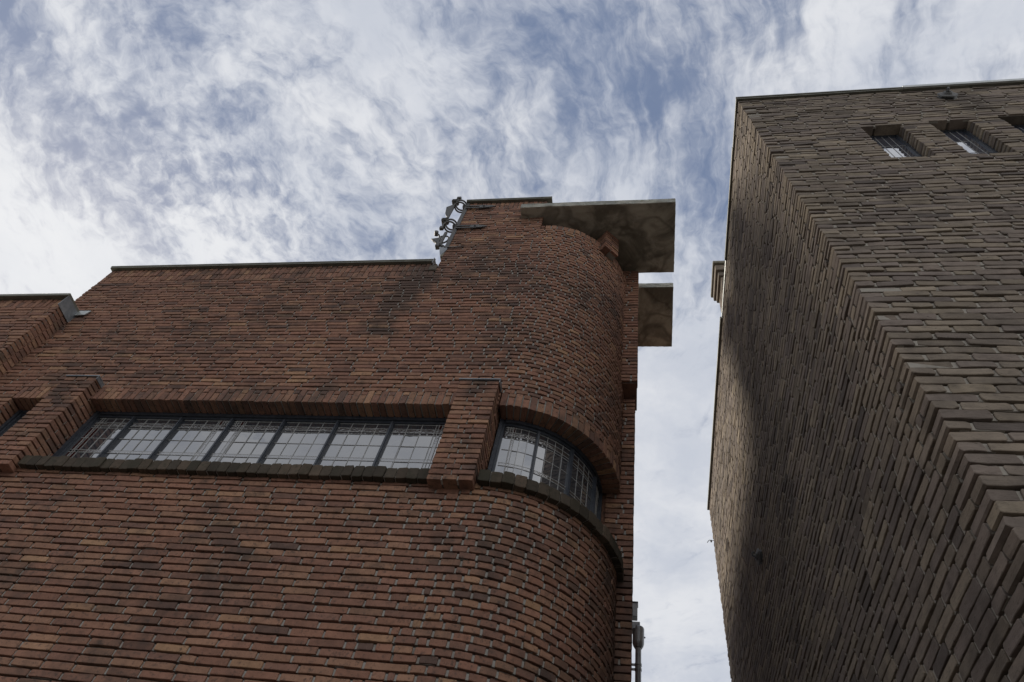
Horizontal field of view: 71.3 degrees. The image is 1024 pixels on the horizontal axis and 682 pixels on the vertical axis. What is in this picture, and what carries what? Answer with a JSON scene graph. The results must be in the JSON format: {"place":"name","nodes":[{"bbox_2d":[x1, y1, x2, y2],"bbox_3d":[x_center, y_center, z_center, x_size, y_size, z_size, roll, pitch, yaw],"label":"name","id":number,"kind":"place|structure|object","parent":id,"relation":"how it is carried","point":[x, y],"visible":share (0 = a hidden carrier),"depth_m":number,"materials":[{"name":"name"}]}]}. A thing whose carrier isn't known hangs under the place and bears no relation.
{"place":"outdoors","nodes":[
{"label":"outdoors","id":0,"kind":"place"},
{"bbox_2d":[0,196,675,681],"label":"brick building","id":1,"kind":"structure","parent":0,"point":[388,470],"depth_m":5.71,"materials":[{"name":"brick"}]},
{"bbox_2d":[0,409,30,436],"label":"window","id":2,"kind":"structure","parent":1,"relation":"in","point":[19,414],"depth_m":6.62,"materials":[{"name":"glass"}]},
{"bbox_2d":[51,411,447,468],"bbox_3d":[-2.202,0.917,5.940,3.460,0.928,0.065,0,-56,10],"label":"window","id":3,"kind":"structure","parent":1,"relation":"in","point":[390,442],"depth_m":6.06,"materials":[{"name":"glass"}]},
{"bbox_2d":[431,230,463,254],"bbox_3d":[-0.779,-1.165,8.553,0.487,0.691,0.071,-2,-57,12],"label":"iron ornament","id":4,"kind":"object","parent":1,"relation":"attached to","point":[439,245],"visible":0.95,"depth_m":8.59,"materials":[{"name":"grey metal"}]},
{"bbox_2d":[439,196,495,232],"bbox_3d":[-0.563,-1.656,9.276,0.700,1.094,0.160,0,-56,10],"label":"iron ornament","id":5,"kind":"object","parent":1,"relation":"attached to","point":[450,209],"visible":0.87,"depth_m":9.27,"materials":[{"name":"black metal"}]},
{"bbox_2d":[488,418,602,520],"bbox_3d":[0.341,1.173,5.647,1.159,0.928,0.285,38,-58,-15],"label":"window","id":6,"kind":"structure","parent":1,"relation":"in","point":[537,453],"depth_m":5.73,"materials":[{"name":"glass"}]},
{"bbox_2d":[632,601,637,620],"bbox_3d":[1.492,3.450,9.132,0.240,0.215,0.120,0,-56,10],"label":"wall box","id":7,"kind":"object","parent":1,"relation":"attached to","point":[635,611],"visible":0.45,"depth_m":9.06,"materials":[{"name":"metal"}]},
{"bbox_2d":[632,621,645,681],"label":"downpipe","id":8,"kind":"object","parent":1,"relation":"attached to","point":[638,636],"visible":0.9,"depth_m":8.68,"materials":[{"name":"metal"}]},
{"bbox_2d":[0,0,1023,681],"label":"sky","id":9,"kind":"structure","parent":0,"point":[133,132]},
{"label":"ground","id":10,"kind":"structure","parent":0,"visible":0},
{"bbox_2d":[707,78,1023,681],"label":"brick building","id":11,"kind":"structure","parent":10,"relation":"on","point":[866,486],"depth_m":4.70,"materials":[{"name":"brick"}]},
{"bbox_2d":[751,548,762,564],"bbox_3d":[2.296,2.020,6.700,0.097,0.156,0.155,0,-56,10],"label":"wall rosette","id":12,"kind":"object","parent":11,"relation":"attached to","point":[758,556],"depth_m":6.67,"materials":[{"name":"metal"}]},
{"bbox_2d":[870,135,922,157],"bbox_3d":[3.250,-1.605,6.083,0.405,0.865,0.033,0,-56,10],"label":"window","id":13,"kind":"structure","parent":11,"relation":"in","point":[894,145],"depth_m":6.18,"materials":[{"name":"glass"}]},
{"bbox_2d":[937,87,957,99],"bbox_3d":[4.157,-2.365,6.798,0.174,0.173,0.092,0,-56,10],"label":"wall rosette","id":14,"kind":"object","parent":11,"relation":"attached to","point":[948,94],"depth_m":6.78,"materials":[{"name":"metal"}]},
{"bbox_2d":[940,129,998,154],"bbox_3d":[3.817,-1.628,6.013,0.406,0.885,0.033,0,-56,10],"label":"window","id":15,"kind":"structure","parent":11,"relation":"in","point":[971,143],"depth_m":6.10,"materials":[{"name":"glass"}]},
{"bbox_2d":[1012,125,1023,132],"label":"window","id":16,"kind":"structure","parent":11,"relation":"in","point":[1021,127],"depth_m":6.26,"materials":[{"name":"glass"}]}
]}

